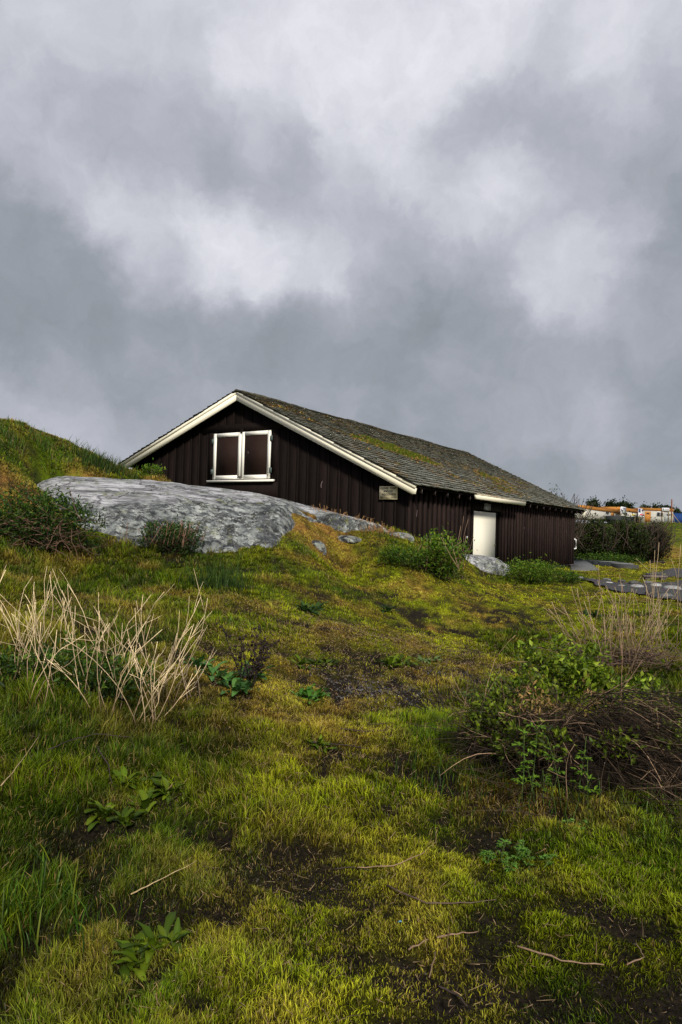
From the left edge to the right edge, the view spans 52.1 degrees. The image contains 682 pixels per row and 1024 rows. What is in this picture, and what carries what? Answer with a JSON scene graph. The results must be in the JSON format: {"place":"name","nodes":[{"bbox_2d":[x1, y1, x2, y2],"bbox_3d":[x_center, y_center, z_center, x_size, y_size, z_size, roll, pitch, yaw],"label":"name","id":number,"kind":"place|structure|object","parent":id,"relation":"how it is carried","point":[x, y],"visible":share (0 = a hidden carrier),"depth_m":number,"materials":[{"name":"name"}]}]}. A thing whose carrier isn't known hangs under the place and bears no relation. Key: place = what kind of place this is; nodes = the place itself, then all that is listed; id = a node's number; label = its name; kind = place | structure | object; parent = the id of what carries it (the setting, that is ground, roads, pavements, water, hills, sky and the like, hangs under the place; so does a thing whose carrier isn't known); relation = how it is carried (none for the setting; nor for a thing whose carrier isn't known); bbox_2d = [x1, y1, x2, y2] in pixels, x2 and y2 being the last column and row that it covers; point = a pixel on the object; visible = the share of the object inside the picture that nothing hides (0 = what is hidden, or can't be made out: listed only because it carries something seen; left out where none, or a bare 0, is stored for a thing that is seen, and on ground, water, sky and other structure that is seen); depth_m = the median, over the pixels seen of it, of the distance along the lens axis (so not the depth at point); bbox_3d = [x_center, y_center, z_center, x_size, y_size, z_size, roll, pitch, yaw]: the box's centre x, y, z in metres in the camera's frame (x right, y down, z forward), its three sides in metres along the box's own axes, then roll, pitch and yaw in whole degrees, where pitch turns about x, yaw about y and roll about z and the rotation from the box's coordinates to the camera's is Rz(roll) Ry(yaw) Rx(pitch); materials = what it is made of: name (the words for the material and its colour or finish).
{"place":"outdoors","nodes":[
{"label":"outdoors","id":0,"kind":"place"},
{"bbox_2d":[0,418,681,1023],"bbox_3d":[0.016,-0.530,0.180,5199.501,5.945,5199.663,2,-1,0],"label":"ground","id":1,"kind":"structure","parent":0,"point":[438,1004],"depth_m":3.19,"materials":[{"name":"plant"}]},
{"bbox_2d":[0,736,38,785],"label":"stick","id":2,"kind":"object","parent":1,"relation":"on","point":[16,766],"visible":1,"depth_m":3.34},
{"bbox_2d":[0,421,46,474],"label":"grass tuft","id":3,"kind":"object","parent":1,"relation":"on","point":[12,436],"visible":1,"depth_m":15.07,"materials":[{"name":"plant"}]},
{"bbox_2d":[0,480,107,554],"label":"leafy bush","id":4,"kind":"object","parent":1,"relation":"on","point":[30,515],"visible":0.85,"depth_m":10.24,"materials":[{"name":"green plant"}]},
{"bbox_2d":[6,416,104,475],"bbox_3d":[-6.682,-1.459,16.059,2.593,1.665,1.658,2,-1,0],"label":"grass tuft","id":5,"kind":"object","parent":1,"relation":"on","point":[34,432],"visible":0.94,"depth_m":15.97,"materials":[{"name":"plant"}]},
{"bbox_2d":[0,484,113,559],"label":"dead twig tangle","id":6,"kind":"object","parent":1,"relation":"on","point":[56,534],"visible":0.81,"depth_m":10.11,"materials":[{"name":"plant"}]},
{"bbox_2d":[0,843,142,966],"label":"grass tuft","id":7,"kind":"object","parent":1,"relation":"on","point":[76,921],"visible":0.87,"depth_m":2.54,"materials":[{"name":"plant"}]},
{"bbox_2d":[48,733,126,749],"bbox_3d":[-1.353,1.203,3.684,0.154,0.046,0.481,1,-2,39],"label":"stick","id":8,"kind":"object","parent":1,"relation":"on","point":[81,737],"visible":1,"depth_m":3.73,"materials":[{"name":"wood"}]},
{"bbox_2d":[40,430,157,478],"bbox_3d":[-5.595,-1.244,16.511,2.580,1.193,1.617,2,-1,0],"label":"grass tuft","id":9,"kind":"object","parent":1,"relation":"on","point":[102,463],"visible":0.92,"depth_m":16.38,"materials":[{"name":"plant"}]},
{"bbox_2d":[0,566,208,726],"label":"dry stalk plant","id":10,"kind":"object","parent":1,"relation":"on","point":[109,670],"visible":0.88,"depth_m":4.59,"materials":[{"name":"beige plant"}]},
{"bbox_2d":[97,746,112,782],"bbox_3d":[-1.188,1.274,3.538,0.029,0.066,0.394,2,-2,-30],"label":"stick","id":11,"kind":"object","parent":1,"relation":"on","point":[105,761],"visible":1,"depth_m":3.57,"materials":[{"name":"wood"}]},
{"bbox_2d":[84,787,157,830],"bbox_3d":[-1.039,1.379,3.283,0.312,0.102,0.379,2,-1,0],"label":"leaf rosette","id":12,"kind":"object","parent":1,"relation":"on","point":[145,796],"visible":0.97,"depth_m":3.22,"materials":[{"name":"green plant"}]},
{"bbox_2d":[112,766,185,803],"bbox_3d":[-0.977,1.369,3.523,0.316,0.111,0.346,2,-2,-27],"label":"leaf rosette","id":13,"kind":"object","parent":1,"relation":"on","point":[124,771],"visible":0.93,"depth_m":3.52,"materials":[{"name":"green plant"}]},
{"bbox_2d":[111,910,190,982],"bbox_3d":[-0.653,1.509,2.450,0.304,0.123,0.241,3,-2,-34],"label":"leaf rosette","id":14,"kind":"object","parent":1,"relation":"on","point":[176,934],"visible":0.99,"depth_m":2.43,"materials":[{"name":"green plant"}]},
{"bbox_2d":[136,458,166,477],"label":"leafy bush","id":15,"kind":"object","parent":1,"relation":"on","point":[154,469],"visible":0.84,"depth_m":17.59,"materials":[{"name":"green plant"}]},
{"bbox_2d":[131,860,196,894],"bbox_3d":[-0.697,1.456,2.777,0.291,0.044,0.021,3,-2,-43],"label":"stick","id":16,"kind":"object","parent":1,"relation":"on","point":[157,880],"visible":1,"depth_m":2.73,"materials":[{"name":"wood"}]},
{"bbox_2d":[125,514,206,556],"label":"leafy bush","id":17,"kind":"object","parent":1,"relation":"on","point":[167,532],"visible":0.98,"depth_m":11.19,"materials":[{"name":"green plant"}]},
{"bbox_2d":[118,634,216,699],"bbox_3d":[-1.190,1.120,5.032,0.790,0.518,0.339,3,-2,-35],"label":"dry stalk plant","id":18,"kind":"object","parent":1,"relation":"on","point":[183,678],"visible":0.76,"depth_m":4.99,"materials":[{"name":"plant"}]},
{"bbox_2d":[37,476,388,553],"bbox_3d":[-3.390,0.674,15.199,7.278,2.766,7.588,1,-2,32],"label":"rock outcrop","id":19,"kind":"object","parent":1,"relation":"on","point":[234,520],"visible":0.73,"depth_m":13.21,"materials":[{"name":"stone"}]},
{"bbox_2d":[170,555,274,599],"bbox_3d":[-1.537,0.843,9.275,1.510,0.608,0.908,2,-1,0],"label":"grass tuft","id":20,"kind":"object","parent":1,"relation":"on","point":[222,579],"visible":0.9,"depth_m":9.20,"materials":[{"name":"plant"}]},
{"bbox_2d":[183,654,274,695],"bbox_3d":[-0.897,1.274,5.597,0.628,0.235,0.845,3,-2,-44],"label":"leaf rosette","id":21,"kind":"object","parent":1,"relation":"on","point":[237,686],"visible":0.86,"depth_m":5.51,"materials":[{"name":"green plant"}]},
{"bbox_2d":[215,622,279,687],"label":"seed head plant","id":22,"kind":"object","parent":1,"relation":"on","point":[256,666],"visible":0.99,"depth_m":5.51,"materials":[{"name":"plant"}]},
{"bbox_2d":[286,683,330,703],"bbox_3d":[-0.236,1.470,5.646,0.393,0.147,0.324,2,-2,-27],"label":"leaf rosette","id":23,"kind":"object","parent":1,"relation":"on","point":[308,691],"visible":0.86,"depth_m":5.65,"materials":[{"name":"green plant"}]},
{"bbox_2d":[295,600,328,613],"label":"leaf rosette","id":24,"kind":"object","parent":1,"relation":"on","point":[305,608],"visible":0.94,"depth_m":8.88,"materials":[{"name":"green plant"}]},
{"bbox_2d":[287,651,342,669],"bbox_3d":[-0.253,1.416,6.662,0.318,0.179,0.720,1,-2,33],"label":"leaf rosette","id":25,"kind":"object","parent":1,"relation":"on","point":[303,661],"visible":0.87,"depth_m":6.66,"materials":[{"name":"green plant"}]},
{"bbox_2d":[312,540,325,554],"bbox_3d":[-0.474,0.747,13.609,0.382,0.390,0.336,2,-1,0],"label":"rock","id":26,"kind":"object","parent":1,"relation":"on","point":[320,546],"visible":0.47,"depth_m":13.49,"materials":[{"name":"stone"}]},
{"bbox_2d":[303,734,340,752],"bbox_3d":[-0.127,1.518,4.568,0.220,0.118,0.158,1,-2,37],"label":"leaf rosette","id":27,"kind":"object","parent":1,"relation":"on","point":[321,742],"visible":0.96,"depth_m":4.56,"materials":[{"name":"green plant"}]},
{"bbox_2d":[313,741,368,748],"bbox_3d":[-0.005,1.536,4.631,0.384,0.061,0.075,2,-1,-12],"label":"stick","id":28,"kind":"object","parent":1,"relation":"on","point":[341,744],"visible":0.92,"depth_m":4.65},
{"bbox_2d":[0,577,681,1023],"bbox_3d":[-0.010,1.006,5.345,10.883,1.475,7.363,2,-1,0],"label":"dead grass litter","id":29,"kind":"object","parent":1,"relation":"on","point":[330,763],"visible":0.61,"depth_m":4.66,"materials":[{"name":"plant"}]},
{"bbox_2d":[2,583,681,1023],"bbox_3d":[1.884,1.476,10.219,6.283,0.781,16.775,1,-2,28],"label":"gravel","id":30,"kind":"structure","parent":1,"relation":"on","point":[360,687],"depth_m":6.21,"materials":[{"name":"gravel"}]},
{"bbox_2d":[338,535,361,543],"bbox_3d":[0.131,0.606,15.079,0.665,0.196,0.575,2,-1,0],"label":"rock","id":31,"kind":"object","parent":1,"relation":"on","point":[349,539],"visible":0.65,"depth_m":14.83,"materials":[{"name":"stone"}]},
{"bbox_2d":[334,867,367,869],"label":"stick","id":32,"kind":"object","parent":1,"relation":"on","point":[346,867],"visible":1,"depth_m":2.99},
{"bbox_2d":[311,505,391,533],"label":"rusty weeds","id":33,"kind":"object","parent":1,"relation":"on","point":[357,519],"visible":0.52,"depth_m":15.81,"materials":[{"name":"plant"}]},
{"bbox_2d":[120,389,586,567],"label":"house","id":34,"kind":"structure","parent":1,"relation":"on","point":[240,440],"depth_m":19.66,"materials":[{"name":"brown wood"}]},
{"bbox_2d":[379,486,397,498],"bbox_3d":[1.149,-0.464,16.880,0.495,0.319,0.034,1,-2,33],"label":"name board","id":35,"kind":"object","parent":34,"relation":"attached to","point":[388,492],"visible":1,"depth_m":16.86,"materials":[{"name":"beige paint"}]},
{"bbox_2d":[473,511,495,557],"bbox_3d":[4.244,1.013,20.716,0.090,2.028,1.802,1,-2,33],"label":"door","id":36,"kind":"structure","parent":34,"relation":"in","point":[484,522],"depth_m":20.73,"materials":[{"name":"beige paint"}]},
{"bbox_2d":[484,503,490,510],"bbox_3d":[4.354,-0.149,20.747,0.030,0.190,0.480,1,-2,33],"label":"door plaque","id":37,"kind":"object","parent":34,"relation":"attached to","point":[487,506],"depth_m":20.72,"materials":[{"name":"metal"}]},
{"bbox_2d":[341,728,399,731],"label":"stick","id":38,"kind":"object","parent":1,"relation":"on","point":[364,731],"visible":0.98,"depth_m":4.95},
{"bbox_2d":[360,518,408,536],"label":"rusty weeds","id":39,"kind":"object","parent":1,"relation":"on","point":[380,531],"visible":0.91,"depth_m":15.65,"materials":[{"name":"plant"}]},
{"bbox_2d":[380,604,398,612],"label":"leaf rosette","id":40,"kind":"object","parent":1,"relation":"on","point":[388,609],"visible":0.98,"depth_m":10.27,"materials":[{"name":"green plant"}]},
{"bbox_2d":[375,653,417,668],"bbox_3d":[0.548,1.511,7.096,0.471,0.154,0.273,2,-2,-28],"label":"leaf rosette","id":41,"kind":"object","parent":1,"relation":"on","point":[391,661],"visible":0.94,"depth_m":7.08,"materials":[{"name":"green plant"}]},
{"bbox_2d":[357,829,436,867],"bbox_3d":[0.314,1.526,3.136,0.136,0.040,0.577,0,-2,44],"label":"stick","id":42,"kind":"object","parent":1,"relation":"on","point":[395,864],"visible":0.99,"depth_m":2.97,"materials":[{"name":"wood"}]},
{"bbox_2d":[386,532,413,541],"bbox_3d":[1.230,0.616,15.942,0.886,0.326,0.669,2,-1,0],"label":"rock","id":43,"kind":"object","parent":1,"relation":"on","point":[403,535],"visible":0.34,"depth_m":15.72,"materials":[{"name":"stone"}]},
{"bbox_2d":[377,536,428,569],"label":"leafy bush","id":44,"kind":"object","parent":1,"relation":"on","point":[398,556],"visible":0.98,"depth_m":13.32,"materials":[{"name":"green plant"}]},
{"bbox_2d":[408,939,428,950],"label":"stick","id":45,"kind":"object","parent":1,"relation":"on","point":[412,946],"visible":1,"depth_m":2.44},
{"bbox_2d":[395,676,444,713],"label":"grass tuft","id":46,"kind":"object","parent":1,"relation":"on","point":[420,703],"visible":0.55,"depth_m":5.75,"materials":[{"name":"plant"}]},
{"bbox_2d":[414,655,442,663],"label":"leaf rosette","id":47,"kind":"object","parent":1,"relation":"on","point":[425,659],"visible":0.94,"depth_m":7.50,"materials":[{"name":"green plant"}]},
{"bbox_2d":[429,951,435,977],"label":"stick","id":48,"kind":"object","parent":1,"relation":"on","point":[432,962],"visible":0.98,"depth_m":2.36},
{"bbox_2d":[387,884,495,903],"bbox_3d":[0.406,1.531,2.759,0.442,0.052,0.158,2,-1,0],"label":"stick","id":49,"kind":"object","parent":1,"relation":"on","point":[403,893],"visible":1,"depth_m":2.74,"materials":[{"name":"wood"}]},
{"bbox_2d":[407,522,477,582],"bbox_3d":[2.016,0.863,13.637,1.316,1.367,1.315,3,-2,-30],"label":"leafy bush","id":50,"kind":"object","parent":1,"relation":"on","point":[440,565],"visible":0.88,"depth_m":13.53,"materials":[{"name":"green plant"}]},
{"bbox_2d":[438,985,467,1005],"bbox_3d":[0.357,1.527,2.207,0.019,0.013,0.117,3,-2,-43],"label":"stick","id":51,"kind":"object","parent":1,"relation":"on","point":[449,991],"visible":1,"depth_m":2.22,"materials":[{"name":"wood"}]},
{"bbox_2d":[436,931,478,937],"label":"stick","id":52,"kind":"object","parent":1,"relation":"on","point":[440,936],"visible":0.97,"depth_m":2.52,"materials":[{"name":"wood"}]},
{"bbox_2d":[454,516,469,578],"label":"dry stalk plant","id":53,"kind":"object","parent":1,"relation":"on","point":[463,549],"visible":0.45,"depth_m":14.50,"materials":[{"name":"plant"}]},
{"bbox_2d":[460,681,499,704],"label":"palmate plant","id":54,"kind":"object","parent":1,"relation":"on","point":[473,697],"visible":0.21,"depth_m":5.97,"materials":[{"name":"green plant"}]},
{"bbox_2d":[394,747,578,798],"bbox_3d":[0.958,1.547,4.243,1.278,0.219,0.719,2,-1,-14],"label":"grass tuft","id":55,"kind":"object","parent":1,"relation":"on","point":[472,772],"visible":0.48,"depth_m":4.17,"materials":[{"name":"plant"}]},
{"bbox_2d":[465,554,509,575],"bbox_3d":[3.906,1.600,19.595,1.188,0.818,3.090,0,-2,41],"label":"rock","id":56,"kind":"object","parent":1,"relation":"on","point":[491,565],"visible":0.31,"depth_m":19.11,"materials":[{"name":"stone"}]},
{"bbox_2d":[480,838,557,873],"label":"palmate plant","id":57,"kind":"object","parent":1,"relation":"on","point":[525,851],"visible":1,"depth_m":3.10,"materials":[{"name":"green plant"}]},
{"bbox_2d":[376,751,681,841],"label":"grass tuft","id":58,"kind":"object","parent":1,"relation":"on","point":[528,795],"visible":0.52,"depth_m":3.77,"materials":[{"name":"plant"}]},
{"bbox_2d":[511,722,546,807],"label":"palmate plant","id":59,"kind":"object","parent":1,"relation":"on","point":[526,761],"visible":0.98,"depth_m":3.83,"materials":[{"name":"green plant"}]},
{"bbox_2d":[498,552,574,584],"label":"leafy bush","id":60,"kind":"object","parent":1,"relation":"on","point":[542,571],"visible":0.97,"depth_m":18.46,"materials":[{"name":"green plant"}]},
{"bbox_2d":[393,633,681,843],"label":"collapsed shrub","id":61,"kind":"object","parent":1,"relation":"on","point":[641,748],"visible":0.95,"depth_m":4.12,"materials":[{"name":"green plant"}]},
{"bbox_2d":[532,767,564,807],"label":"palmate plant","id":62,"kind":"object","parent":1,"relation":"on","point":[547,779],"visible":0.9,"depth_m":3.82,"materials":[{"name":"green plant"}]},
{"bbox_2d":[517,945,603,964],"bbox_3d":[0.762,1.549,2.425,0.292,0.021,0.036,1,-1,14],"label":"stick","id":63,"kind":"object","parent":1,"relation":"on","point":[534,951],"visible":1,"depth_m":2.42,"materials":[{"name":"wood"}]},
{"bbox_2d":[446,564,681,673],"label":"dry stalk plant","id":64,"kind":"object","parent":1,"relation":"on","point":[647,658],"visible":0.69,"depth_m":7.72,"materials":[{"name":"plant"}]},
{"bbox_2d":[539,732,601,807],"bbox_3d":[1.245,1.409,3.799,0.361,0.420,0.147,2,-1,0],"label":"palmate plant","id":65,"kind":"object","parent":1,"relation":"on","point":[580,773],"visible":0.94,"depth_m":3.79,"materials":[{"name":"green plant"}]},
{"bbox_2d":[555,568,586,583],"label":"leafy bush","id":66,"kind":"object","parent":1,"relation":"on","point":[572,580],"visible":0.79,"depth_m":18.71,"materials":[{"name":"green plant"}]},
{"bbox_2d":[561,818,587,831],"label":"palmate plant","id":67,"kind":"object","parent":1,"relation":"on","point":[569,820],"visible":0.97,"depth_m":3.42,"materials":[{"name":"green plant"}]},
{"bbox_2d":[549,483,611,556],"bbox_3d":[10.563,0.774,35.688,5.841,4.568,3.820,2,-1,0],"label":"hedge bush","id":68,"kind":"object","parent":1,"relation":"on","point":[578,527],"visible":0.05,"depth_m":35.40,"materials":[{"name":"green plant"}]},
{"bbox_2d":[571,560,597,570],"bbox_3d":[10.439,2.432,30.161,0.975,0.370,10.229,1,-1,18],"label":"rock","id":69,"kind":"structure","parent":1,"relation":"on","point":[585,565],"depth_m":27.77,"materials":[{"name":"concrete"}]},
{"bbox_2d":[571,609,602,617],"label":"leaf rosette","id":70,"kind":"object","parent":1,"relation":"on","point":[585,611],"visible":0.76,"depth_m":11.86,"materials":[{"name":"green plant"}]},
{"bbox_2d":[583,495,604,507],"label":"distant tree","id":71,"kind":"object","parent":1,"relation":"on","point":[593,501],"visible":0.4,"depth_m":174.36,"materials":[{"name":"green plant"}]},
{"bbox_2d":[575,505,619,521],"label":"site cabin","id":72,"kind":"object","parent":1,"relation":"on","point":[602,512],"visible":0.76,"depth_m":107.16,"materials":[{"name":"metal"}]},
{"bbox_2d":[574,513,625,560],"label":"hedge bush","id":73,"kind":"object","parent":1,"relation":"on","point":[599,540],"visible":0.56,"depth_m":36.32,"materials":[{"name":"green plant"}]},
{"bbox_2d":[574,556,638,568],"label":"stone kerb","id":74,"kind":"structure","parent":1,"relation":"on","point":[616,564],"depth_m":28.19,"materials":[{"name":"stone"}]},
{"bbox_2d":[604,498,618,522],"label":"distant tree","id":75,"kind":"object","parent":1,"relation":"on","point":[610,503],"visible":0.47,"depth_m":174.51,"materials":[{"name":"green plant"}]},
{"bbox_2d":[576,548,650,564],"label":"leafy bush","id":76,"kind":"object","parent":1,"relation":"on","point":[599,558],"visible":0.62,"depth_m":34.91,"materials":[{"name":"green plant"}]},
{"bbox_2d":[600,507,636,521],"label":"site cabin","id":77,"kind":"object","parent":1,"relation":"on","point":[634,511],"visible":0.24,"depth_m":121.88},
{"bbox_2d":[605,516,634,521],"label":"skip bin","id":78,"kind":"object","parent":1,"relation":"on","point":[616,518],"visible":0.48,"depth_m":107.13,"materials":[{"name":"metal"}]},
{"bbox_2d":[614,499,627,506],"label":"distant tree","id":79,"kind":"object","parent":1,"relation":"on","point":[622,503],"visible":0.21,"depth_m":173.80,"materials":[{"name":"green plant"}]},
{"bbox_2d":[620,507,625,514],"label":"site sign","id":80,"kind":"object","parent":1,"relation":"on","point":[622,508],"visible":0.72,"depth_m":115.17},
{"bbox_2d":[622,495,634,508],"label":"distant tree","id":81,"kind":"object","parent":1,"relation":"on","point":[630,505],"visible":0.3,"depth_m":174.14,"materials":[{"name":"green plant"}]},
{"bbox_2d":[581,577,681,600],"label":"gravel lot","id":82,"kind":"structure","parent":1,"relation":"on","point":[627,587],"depth_m":17.08,"materials":[{"name":"gravel"}]},
{"bbox_2d":[630,584,643,586],"bbox_3d":[7.339,1.869,17.317,0.343,0.151,0.224,1,-2,23],"label":"stone","id":83,"kind":"object","parent":82,"relation":"on","point":[637,585],"visible":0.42,"depth_m":17.24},
{"bbox_2d":[645,589,662,593],"bbox_3d":[7.131,1.829,15.888,0.389,0.159,0.282,2,-1,0],"label":"stone","id":84,"kind":"object","parent":82,"relation":"on","point":[650,590],"visible":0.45,"depth_m":15.79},
{"bbox_2d":[642,575,667,579],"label":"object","id":85,"kind":"structure","parent":82,"relation":"on","point":[660,577],"depth_m":20.60,"materials":[{"name":"brown wood"}]},
{"bbox_2d":[659,593,673,598],"bbox_3d":[7.023,1.825,15.045,0.318,0.138,0.208,2,-1,0],"label":"stone","id":86,"kind":"object","parent":82,"relation":"on","point":[665,595],"visible":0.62,"depth_m":14.99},
{"bbox_2d":[663,585,681,589],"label":"stone","id":87,"kind":"object","parent":82,"relation":"on","point":[670,587],"visible":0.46,"depth_m":16.87,"materials":[{"name":"stone"}]},
{"bbox_2d":[626,943,644,964],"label":"stick","id":88,"kind":"object","parent":1,"relation":"on","point":[635,960],"visible":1,"depth_m":2.41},
{"bbox_2d":[605,506,669,561],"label":"hedge bush","id":89,"kind":"object","parent":1,"relation":"on","point":[635,544],"visible":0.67,"depth_m":38.32,"materials":[{"name":"green plant"}]},
{"bbox_2d":[638,508,642,518],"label":"site sign","id":90,"kind":"object","parent":1,"relation":"on","point":[640,511],"visible":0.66,"depth_m":124.35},
{"bbox_2d":[639,501,650,507],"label":"distant tree","id":91,"kind":"object","parent":1,"relation":"on","point":[643,506],"visible":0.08,"depth_m":175.30,"materials":[{"name":"green plant"}]},
{"bbox_2d":[632,508,673,522],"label":"site cabin","id":92,"kind":"object","parent":1,"relation":"on","point":[651,514],"visible":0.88,"depth_m":126.49,"materials":[{"name":"metal"}]},
{"bbox_2d":[645,511,650,521],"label":"door","id":93,"kind":"structure","parent":92,"relation":"in","point":[647,513],"depth_m":126.17,"materials":[{"name":"wood"}]},
{"bbox_2d":[656,512,663,516],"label":"window","id":94,"kind":"structure","parent":92,"relation":"in","point":[659,514],"depth_m":126.54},
{"bbox_2d":[664,513,670,521],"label":"door","id":95,"kind":"structure","parent":92,"relation":"in","point":[665,514],"depth_m":126.78,"materials":[{"name":"white"}]},
{"bbox_2d":[633,517,679,561],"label":"hedge bush","id":96,"kind":"object","parent":1,"relation":"on","point":[660,536],"visible":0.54,"depth_m":39.58,"materials":[{"name":"green plant"}]},
{"bbox_2d":[632,545,681,649],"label":"dry stalk plant","id":97,"kind":"object","parent":1,"relation":"on","point":[652,603],"visible":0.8,"depth_m":8.89,"materials":[{"name":"plant"}]},
{"bbox_2d":[650,502,664,507],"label":"distant tree","id":98,"kind":"object","parent":1,"relation":"on","point":[655,506],"visible":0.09,"depth_m":174.78,"materials":[{"name":"green plant"}]},
{"bbox_2d":[644,568,681,576],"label":"gravel lot","id":99,"kind":"structure","parent":1,"relation":"on","point":[670,572],"depth_m":24.06,"materials":[{"name":"gravel"}]},
{"bbox_2d":[662,508,669,522],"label":"site sign","id":100,"kind":"object","parent":1,"relation":"on","point":[665,509],"visible":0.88,"depth_m":126.55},
{"bbox_2d":[660,504,676,512],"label":"distant tree","id":101,"kind":"object","parent":1,"relation":"on","point":[665,506],"visible":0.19,"depth_m":174.37,"materials":[{"name":"green plant"}]},
{"bbox_2d":[670,499,680,523],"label":"timber post","id":102,"kind":"object","parent":1,"relation":"on","point":[672,514],"visible":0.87,"depth_m":107.96,"materials":[{"name":"brown wood"}]},
{"bbox_2d":[673,513,681,522],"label":"shipping container","id":103,"kind":"object","parent":1,"relation":"on","point":[678,516],"visible":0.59,"depth_m":135.49,"materials":[{"name":"metal"}]},
{"bbox_2d":[673,506,681,512],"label":"distant tree","id":104,"kind":"object","parent":1,"relation":"on","point":[677,510],"visible":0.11,"depth_m":174.20,"materials":[{"name":"green plant"}]},
{"bbox_2d":[0,0,681,522],"label":"sky","id":105,"kind":"structure","parent":0,"point":[455,224],"materials":[{"name":"grey"}]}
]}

